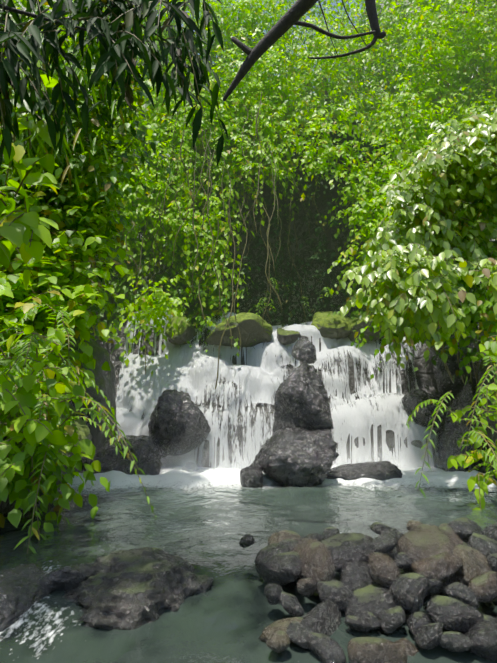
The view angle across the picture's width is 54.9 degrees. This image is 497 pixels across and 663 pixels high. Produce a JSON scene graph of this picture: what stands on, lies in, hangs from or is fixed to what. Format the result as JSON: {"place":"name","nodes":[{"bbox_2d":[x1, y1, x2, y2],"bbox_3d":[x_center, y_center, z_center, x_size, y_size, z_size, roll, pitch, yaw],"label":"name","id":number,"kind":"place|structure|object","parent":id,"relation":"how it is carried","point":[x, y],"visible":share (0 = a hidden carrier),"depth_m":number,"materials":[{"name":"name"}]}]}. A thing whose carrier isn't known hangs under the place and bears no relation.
{"place":"outdoors","nodes":[
{"label":"outdoors","id":0,"kind":"place"},
{"bbox_2d":[0,465,496,662],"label":"pool water","id":1,"kind":"structure","parent":0,"point":[206,521],"depth_m":2.80,"materials":[{"name":"liquid"}]},
{"bbox_2d":[0,407,44,512],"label":"rock nose","id":2,"kind":"object","parent":1,"relation":"on","point":[6,506],"visible":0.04,"depth_m":3.32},
{"bbox_2d":[0,563,51,631],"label":"rock","id":3,"kind":"structure","parent":1,"relation":"in","point":[23,589],"depth_m":1.92,"materials":[{"name":"grey stone"}]},
{"bbox_2d":[40,562,95,591],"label":"rock","id":4,"kind":"structure","parent":1,"relation":"in","point":[68,577],"depth_m":2.03,"materials":[{"name":"grey stone"}]},
{"bbox_2d":[79,435,165,474],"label":"rock","id":5,"kind":"object","parent":1,"relation":"on","point":[140,449],"visible":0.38,"depth_m":6.61,"materials":[{"name":"grey stone"}]},
{"bbox_2d":[63,547,212,629],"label":"rock","id":6,"kind":"structure","parent":1,"relation":"in","point":[131,589],"depth_m":1.96,"materials":[{"name":"grey stone"}]},
{"bbox_2d":[134,462,160,474],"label":"rock","id":7,"kind":"object","parent":1,"relation":"in","point":[151,468],"visible":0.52,"depth_m":6.37,"materials":[{"name":"grey stone"}]},
{"bbox_2d":[239,533,254,547],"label":"rock","id":8,"kind":"object","parent":1,"relation":"on","point":[246,540],"visible":1,"depth_m":2.15,"materials":[{"name":"grey stone"}]},
{"bbox_2d":[240,463,263,487],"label":"rock","id":9,"kind":"object","parent":1,"relation":"on","point":[251,475],"visible":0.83,"depth_m":5.58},
{"bbox_2d":[254,543,290,564],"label":"rock","id":10,"kind":"object","parent":1,"relation":"on","point":[273,549],"visible":0.44,"depth_m":2.12,"materials":[{"name":"grey stone"}]},
{"bbox_2d":[264,584,282,604],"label":"rock","id":11,"kind":"object","parent":1,"relation":"on","point":[272,592],"visible":0.92,"depth_m":1.86,"materials":[{"name":"grey stone"}]},
{"bbox_2d":[114,310,438,469],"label":"cascade water","id":12,"kind":"structure","parent":1,"relation":"on","point":[185,368],"depth_m":8.05,"materials":[{"name":"white liquid"}]},
{"bbox_2d":[148,389,210,455],"bbox_3d":[-1.051,1.379,7.219,0.961,0.986,0.941,0,-12,1],"label":"rock","id":13,"kind":"object","parent":12,"relation":"attached to","point":[178,420],"visible":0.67,"depth_m":6.91,"materials":[{"name":"grey stone"}]},
{"bbox_2d":[277,327,300,344],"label":"rock","id":14,"kind":"object","parent":12,"relation":"attached to","point":[286,337],"visible":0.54,"depth_m":8.81,"materials":[{"name":"stone"}]},
{"bbox_2d":[255,552,300,585],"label":"rock","id":15,"kind":"object","parent":1,"relation":"on","point":[281,569],"visible":0.94,"depth_m":1.98,"materials":[{"name":"grey stone"}]},
{"bbox_2d":[266,630,289,652],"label":"rock","id":16,"kind":"object","parent":1,"relation":"on","point":[278,641],"visible":0.98,"depth_m":1.62,"materials":[{"name":"stone"}]},
{"bbox_2d":[259,617,302,642],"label":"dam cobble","id":17,"kind":"object","parent":1,"relation":"on","point":[278,625],"visible":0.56,"depth_m":1.73,"materials":[{"name":"stone"}]},
{"bbox_2d":[301,600,340,635],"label":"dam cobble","id":18,"kind":"object","parent":17,"relation":"on","point":[323,617],"visible":0.65,"depth_m":1.74,"materials":[{"name":"grey stone"}]},
{"bbox_2d":[268,530,301,544],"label":"rock","id":19,"kind":"object","parent":1,"relation":"on","point":[277,537],"visible":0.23,"depth_m":2.34,"materials":[{"name":"grey stone"}]},
{"bbox_2d":[279,591,303,616],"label":"rock","id":20,"kind":"object","parent":1,"relation":"on","point":[291,604],"visible":1,"depth_m":1.83,"materials":[{"name":"grey stone"}]},
{"bbox_2d":[253,427,338,486],"bbox_3d":[0.550,1.566,5.826,1.092,0.790,0.742,-4,-13,17],"label":"rock","id":21,"kind":"object","parent":1,"relation":"on","point":[295,457],"visible":0.94,"depth_m":5.64,"materials":[{"name":"grey stone"}]},
{"bbox_2d":[273,362,333,432],"bbox_3d":[0.708,0.994,6.471,0.763,1.112,0.874,0,-12,1],"label":"rock","id":22,"kind":"object","parent":21,"relation":"on","point":[301,398],"visible":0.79,"depth_m":6.18,"materials":[{"name":"grey stone"}]},
{"bbox_2d":[292,337,316,363],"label":"rock","id":23,"kind":"object","parent":22,"relation":"on","point":[303,350],"visible":0.98,"depth_m":8.01,"materials":[{"name":"grey stone"}]},
{"bbox_2d":[286,621,311,648],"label":"rock","id":24,"kind":"object","parent":1,"relation":"on","point":[297,632],"visible":0.9,"depth_m":1.68,"materials":[{"name":"grey stone"}]},
{"bbox_2d":[291,538,317,551],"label":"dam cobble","id":25,"kind":"object","parent":1,"relation":"on","point":[303,542],"visible":0.19,"depth_m":2.14,"materials":[{"name":"grey stone"}]},
{"bbox_2d":[279,538,297,549],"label":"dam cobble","id":26,"kind":"object","parent":25,"relation":"on","point":[291,544],"visible":0.12,"depth_m":2.17,"materials":[{"name":"grey stone"}]},
{"bbox_2d":[299,533,322,541],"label":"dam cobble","id":27,"kind":"object","parent":26,"relation":"on","point":[317,536],"visible":0.29,"depth_m":2.21,"materials":[{"name":"grey stone"}]},
{"bbox_2d":[297,578,315,596],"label":"rock","id":28,"kind":"object","parent":1,"relation":"on","point":[306,587],"visible":1,"depth_m":1.90,"materials":[{"name":"grey stone"}]},
{"bbox_2d":[297,541,335,585],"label":"rock","id":29,"kind":"object","parent":1,"relation":"on","point":[317,563],"visible":0.77,"depth_m":1.97,"materials":[{"name":"stone"}]},
{"bbox_2d":[306,632,345,662],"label":"rock","id":30,"kind":"object","parent":1,"relation":"on","point":[323,648],"visible":0.98,"depth_m":1.61,"materials":[{"name":"grey stone"}]},
{"bbox_2d":[317,580,353,609],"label":"rock","id":31,"kind":"object","parent":1,"relation":"on","point":[340,594],"visible":0.83,"depth_m":1.87,"materials":[{"name":"grey stone"}]},
{"bbox_2d":[344,615,369,631],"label":"rock","id":32,"kind":"object","parent":1,"relation":"on","point":[356,623],"visible":1,"depth_m":1.74,"materials":[{"name":"grey stone"}]},
{"bbox_2d":[326,461,402,480],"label":"flat rock","id":33,"kind":"object","parent":1,"relation":"on","point":[382,470],"visible":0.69,"depth_m":6.02,"materials":[{"name":"grey stone"}]},
{"bbox_2d":[343,583,397,628],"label":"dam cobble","id":34,"kind":"object","parent":1,"relation":"on","point":[375,599],"visible":0.4,"depth_m":1.85,"materials":[{"name":"grey stone"}]},
{"bbox_2d":[340,561,374,590],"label":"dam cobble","id":35,"kind":"object","parent":34,"relation":"on","point":[355,575],"visible":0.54,"depth_m":1.94,"materials":[{"name":"grey stone"}]},
{"bbox_2d":[321,533,373,573],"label":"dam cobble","id":36,"kind":"object","parent":35,"relation":"on","point":[344,548],"visible":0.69,"depth_m":2.03,"materials":[{"name":"grey stone"}]},
{"bbox_2d":[368,552,400,587],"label":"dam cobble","id":37,"kind":"object","parent":34,"relation":"on","point":[384,570],"visible":0.75,"depth_m":1.90,"materials":[{"name":"stone"}]},
{"bbox_2d":[390,573,428,612],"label":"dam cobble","id":38,"kind":"object","parent":34,"relation":"on","point":[408,591],"visible":1,"depth_m":1.81,"materials":[{"name":"grey stone"}]},
{"bbox_2d":[365,612,380,629],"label":"rock","id":39,"kind":"object","parent":1,"relation":"on","point":[374,622],"visible":0.94,"depth_m":1.75,"materials":[{"name":"grey stone"}]},
{"bbox_2d":[347,637,407,662],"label":"rock","id":40,"kind":"object","parent":1,"relation":"on","point":[370,650],"visible":1,"depth_m":1.57,"materials":[{"name":"stone"}]},
{"bbox_2d":[372,528,397,554],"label":"rock","id":41,"kind":"object","parent":1,"relation":"on","point":[385,542],"visible":0.75,"depth_m":2.10,"materials":[{"name":"grey stone"}]},
{"bbox_2d":[373,538,397,559],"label":"rock","id":42,"kind":"object","parent":1,"relation":"on","point":[394,552],"depth_m":2.38,"materials":[{"name":"grey stone"}]},
{"bbox_2d":[377,606,405,633],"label":"rock","id":43,"kind":"object","parent":1,"relation":"on","point":[392,619],"visible":0.98,"depth_m":1.73,"materials":[{"name":"grey stone"}]},
{"bbox_2d":[394,638,418,655],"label":"rock","id":44,"kind":"object","parent":1,"relation":"on","point":[410,648],"visible":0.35,"depth_m":1.66,"materials":[{"name":"stone"}]},
{"bbox_2d":[407,611,432,634],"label":"rock","id":45,"kind":"object","parent":1,"relation":"on","point":[415,620],"visible":0.65,"depth_m":1.72,"materials":[{"name":"grey stone"}]},
{"bbox_2d":[396,524,454,596],"bbox_3d":[0.779,1.000,2.106,0.245,0.266,0.350,0,-12,1],"label":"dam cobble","id":46,"kind":"object","parent":1,"relation":"on","point":[419,542],"visible":0.62,"depth_m":2.05,"materials":[{"name":"stone"}]},
{"bbox_2d":[394,552,412,568],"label":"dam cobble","id":47,"kind":"object","parent":46,"relation":"on","point":[402,560],"visible":0.83,"depth_m":2.01,"materials":[{"name":"grey stone"}]},
{"bbox_2d":[406,520,422,530],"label":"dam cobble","id":48,"kind":"object","parent":46,"relation":"on","point":[410,524],"visible":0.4,"depth_m":2.23,"materials":[{"name":"grey stone"}]},
{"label":"dam cobble","id":49,"kind":"object","parent":46,"relation":"on","visible":0},
{"bbox_2d":[370,522,391,534],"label":"rock","id":50,"kind":"object","parent":49,"relation":"on","point":[378,528],"visible":0.6,"depth_m":2.23,"materials":[{"name":"grey stone"}]},
{"bbox_2d":[413,622,442,649],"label":"rock","id":51,"kind":"object","parent":1,"relation":"on","point":[427,637],"visible":0.94,"depth_m":1.63,"materials":[{"name":"grey stone"}]},
{"bbox_2d":[427,579,441,593],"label":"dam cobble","id":52,"kind":"object","parent":1,"relation":"on","point":[434,586],"visible":0.58,"depth_m":1.88,"materials":[{"name":"grey stone"}]},
{"bbox_2d":[411,552,462,580],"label":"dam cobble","id":53,"kind":"object","parent":52,"relation":"on","point":[442,566],"visible":0.92,"depth_m":1.93,"materials":[{"name":"stone"}]},
{"bbox_2d":[427,595,484,631],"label":"rock","id":54,"kind":"object","parent":1,"relation":"on","point":[451,614],"visible":0.94,"depth_m":1.71,"materials":[{"name":"grey stone"}]},
{"bbox_2d":[439,631,472,651],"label":"rock","id":55,"kind":"object","parent":1,"relation":"on","point":[455,641],"visible":0.94,"depth_m":1.61,"materials":[{"name":"grey stone"}]},
{"bbox_2d":[445,582,479,608],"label":"rock","id":56,"kind":"object","parent":1,"relation":"on","point":[463,593],"visible":0.79,"depth_m":1.82,"materials":[{"name":"grey stone"}]},
{"bbox_2d":[453,544,492,585],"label":"rock","id":57,"kind":"object","parent":1,"relation":"on","point":[475,562],"visible":0.5,"depth_m":1.97,"materials":[{"name":"stone"}]},
{"bbox_2d":[462,620,496,660],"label":"rock","id":58,"kind":"object","parent":1,"relation":"on","point":[482,635],"visible":0.62,"depth_m":1.60,"materials":[{"name":"grey stone"}]},
{"bbox_2d":[468,571,496,601],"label":"rock","id":59,"kind":"object","parent":1,"relation":"on","point":[483,586],"visible":0.83,"depth_m":1.83,"materials":[{"name":"stone"}]},
{"bbox_2d":[484,615,496,619],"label":"rock","id":60,"kind":"object","parent":1,"relation":"on","point":[486,617],"visible":0.19,"depth_m":1.73,"materials":[{"name":"grey stone"}]},
{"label":"dam cobble","id":61,"kind":"object","parent":1,"relation":"in","visible":0},
{"bbox_2d":[439,525,463,544],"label":"rock","id":62,"kind":"object","parent":61,"relation":"on","point":[453,535],"visible":0.17,"depth_m":2.16,"materials":[{"name":"grey stone"}]},
{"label":"dam cobble","id":63,"kind":"object","parent":1,"relation":"in","visible":0},
{"bbox_2d":[487,553,496,571],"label":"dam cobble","id":64,"kind":"object","parent":63,"relation":"on","point":[492,559],"visible":0.77,"depth_m":1.97,"materials":[{"name":"grey stone"}]},
{"bbox_2d":[468,533,496,557],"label":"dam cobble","id":65,"kind":"object","parent":64,"relation":"on","point":[484,545],"visible":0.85,"depth_m":2.05,"materials":[{"name":"grey stone"}]},
{"bbox_2d":[0,0,496,514],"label":"terrain","id":66,"kind":"structure","parent":0,"point":[424,378],"depth_m":8.10,"materials":[{"name":"soil"}]},
{"bbox_2d":[10,394,91,511],"bbox_3d":[-1.910,1.047,4.191,1.021,1.040,1.665,4,-13,-19],"label":"rock","id":67,"kind":"object","parent":66,"relation":"on","point":[83,428],"visible":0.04,"depth_m":4.20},
{"bbox_2d":[41,330,117,448],"bbox_3d":[-2.271,0.694,6.208,1.038,1.679,1.814,0,-12,1],"label":"rock","id":68,"kind":"object","parent":66,"relation":"on","point":[105,382],"visible":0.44,"depth_m":5.94,"materials":[{"name":"grey stone"}]},
{"bbox_2d":[69,400,89,428],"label":"ledge rock","id":69,"kind":"object","parent":68,"relation":"attached to","point":[71,402],"visible":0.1,"depth_m":5.33,"materials":[{"name":"grey stone"}]},
{"bbox_2d":[165,315,195,344],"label":"mossy rock","id":70,"kind":"object","parent":66,"relation":"on","point":[183,334],"visible":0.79,"depth_m":8.68,"materials":[{"name":"stone"}]},
{"bbox_2d":[0,0,385,323],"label":"tree branches","id":71,"kind":"object","parent":66,"relation":"on","point":[290,17],"visible":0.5,"depth_m":3.39,"materials":[{"name":"brown wood"}]},
{"bbox_2d":[0,0,227,167],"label":"tree leaves","id":72,"kind":"object","parent":71,"relation":"attached to","point":[110,52],"visible":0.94,"depth_m":2.12,"materials":[{"name":"green plant"}]},
{"bbox_2d":[206,313,272,346],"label":"mossy rock","id":73,"kind":"object","parent":66,"relation":"on","point":[250,326],"visible":0.75,"depth_m":8.45,"materials":[{"name":"stone"}]},
{"bbox_2d":[0,0,496,553],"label":"foliage","id":74,"kind":"object","parent":66,"relation":"on","point":[416,192],"depth_m":5.15,"materials":[{"name":"green plant"}]},
{"bbox_2d":[340,109,496,368],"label":"pale shrub leaves","id":75,"kind":"object","parent":74,"relation":"attached to","point":[462,157],"visible":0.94,"depth_m":5.83,"materials":[{"name":"green plant"}]},
{"bbox_2d":[0,0,496,552],"bbox_3d":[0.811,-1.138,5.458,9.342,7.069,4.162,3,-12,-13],"label":"shrub leaves","id":76,"kind":"object","parent":66,"relation":"on","point":[476,312],"visible":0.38,"depth_m":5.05,"materials":[{"name":"green plant"}]},
{"bbox_2d":[4,0,496,379],"bbox_3d":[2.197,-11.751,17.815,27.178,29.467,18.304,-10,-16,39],"label":"tree canopy leaves","id":77,"kind":"object","parent":66,"relation":"on","point":[173,292],"visible":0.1,"depth_m":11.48,"materials":[{"name":"green plant"}]},
{"bbox_2d":[231,212,314,239],"bbox_3d":[2.252,-4.037,14.729,6.066,2.583,3.874,0,-12,1],"label":"foliage","id":78,"kind":"object","parent":77,"relation":"attached to","point":[291,227],"depth_m":14.28,"materials":[{"name":"green plant"}]},
{"bbox_2d":[239,279,283,295],"bbox_3d":[1.042,-2.161,22.056,4.439,2.294,4.816,0,-12,1],"label":"foliage","id":79,"kind":"object","parent":66,"relation":"on","point":[241,287],"depth_m":20.69,"materials":[{"name":"green plant"}]},
{"bbox_2d":[76,83,482,449],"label":"hanging vines","id":80,"kind":"object","parent":66,"relation":"on","point":[243,220],"visible":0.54,"depth_m":8.65,"materials":[{"name":"green plant"}]},
{"bbox_2d":[208,212,362,279],"bbox_3d":[2.029,-3.096,15.232,7.911,2.132,4.246,-8,-14,33],"label":"foliage","id":81,"kind":"object","parent":66,"relation":"on","point":[293,248],"visible":0.06,"depth_m":14.86,"materials":[{"name":"green plant"}]},
{"bbox_2d":[288,278,340,295],"bbox_3d":[2.447,-2.376,21.075,4.605,2.060,5.496,0,-12,1],"label":"foliage","id":82,"kind":"object","parent":66,"relation":"on","point":[313,284],"visible":0.02,"depth_m":19.19,"materials":[{"name":"green plant"}]},
{"bbox_2d":[243,117,410,221],"bbox_3d":[2.337,-4.179,13.008,3.907,2.543,4.822,11,-16,-42],"label":"foliage","id":83,"kind":"object","parent":66,"relation":"on","point":[351,138],"visible":0.12,"depth_m":11.20,"materials":[{"name":"green plant"}]},
{"bbox_2d":[311,311,352,338],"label":"mossy rock","id":84,"kind":"object","parent":66,"relation":"on","point":[331,326],"visible":0.75,"depth_m":9.01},
{"bbox_2d":[348,313,383,343],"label":"mossy rock","id":85,"kind":"object","parent":66,"relation":"on","point":[360,325],"visible":0.4,"depth_m":8.88,"materials":[{"name":"stone"}]},
{"bbox_2d":[401,389,447,433],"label":"ledge rock","id":86,"kind":"object","parent":66,"relation":"on","point":[412,399],"visible":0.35,"depth_m":7.22,"materials":[{"name":"grey stone"}]},
{"bbox_2d":[428,333,481,402],"bbox_3d":[3.390,0.607,7.750,0.835,1.237,1.506,-5,-13,23],"label":"rock","id":87,"kind":"object","parent":66,"relation":"on","point":[444,383],"visible":0.4,"depth_m":7.19,"materials":[{"name":"grey stone"}]},
{"bbox_2d":[435,380,488,471],"bbox_3d":[3.093,1.566,6.825,0.710,1.688,1.154,0,-12,1],"label":"tall rock","id":88,"kind":"object","parent":66,"relation":"on","point":[450,434],"visible":0.4,"depth_m":6.68,"materials":[{"name":"grey stone"}]},
{"bbox_2d":[440,11,494,84],"bbox_3d":[7.923,-8.670,11.639,5.058,5.906,4.811,2,-12,-9],"label":"tree trunk","id":89,"kind":"object","parent":66,"relation":"on","point":[479,13],"visible":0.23,"depth_m":12.67,"materials":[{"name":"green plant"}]},
{"bbox_2d":[478,354,496,461],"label":"fern","id":90,"kind":"object","parent":66,"relation":"on","point":[482,368],"visible":0.46,"depth_m":6.26,"materials":[{"name":"green plant"}]},
{"bbox_2d":[157,0,365,117],"label":"sky","id":91,"kind":"structure","parent":0,"point":[334,3],"materials":[{"name":"white"}]},
{"bbox_2d":[104,440,447,473],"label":"spray mist","id":92,"kind":"structure","parent":0,"point":[257,440],"depth_m":6.58,"materials":[{"name":"white liquid"}]},
{"bbox_2d":[115,422,438,471],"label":"spray mist","id":93,"kind":"structure","parent":0,"point":[163,457],"depth_m":6.92,"materials":[{"name":"white liquid"}]},
{"bbox_2d":[115,398,438,470],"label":"spray mist","id":94,"kind":"structure","parent":0,"point":[263,444],"depth_m":7.14,"materials":[{"name":"white liquid"}]},
{"bbox_2d":[140,17,462,328],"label":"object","id":95,"kind":"object","parent":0,"point":[299,261],"visible":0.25,"depth_m":10.82,"materials":[{"name":"green plant"}]},
{"bbox_2d":[222,74,429,287],"bbox_3d":[1.907,-4.455,15.426,5.509,8.974,7.129,0,-12,1],"label":"ravine tree trunk","id":96,"kind":"object","parent":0,"point":[378,103],"depth_m":13.27,"materials":[{"name":"brown wood"}]},
{"bbox_2d":[377,30,458,138],"bbox_3d":[6.088,-6.798,16.249,5.663,6.513,6.258,0,-12,1],"label":"tree trunk","id":97,"kind":"object","parent":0,"point":[422,88],"depth_m":16.32,"materials":[{"name":"brown wood"}]},
{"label":"dam cobble","id":98,"kind":"object","parent":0,"visible":0},
{"bbox_2d":[323,527,339,538],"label":"rock","id":99,"kind":"object","parent":98,"relation":"on","point":[329,531],"visible":0.62,"depth_m":2.22,"materials":[{"name":"grey stone"}]},
{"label":"dam cobble","id":100,"kind":"object","parent":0,"visible":0},
{"bbox_2d":[447,517,483,542],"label":"rock","id":101,"kind":"object","parent":100,"relation":"on","point":[464,529],"visible":0.71,"depth_m":2.19,"materials":[{"name":"grey stone"}]},
{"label":"dam cobble","id":102,"kind":"object","parent":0,"visible":0},
{"bbox_2d":[483,523,496,541],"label":"rock","id":103,"kind":"object","parent":102,"relation":"on","point":[489,531],"visible":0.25,"depth_m":2.24,"materials":[{"name":"grey stone"}]}
]}

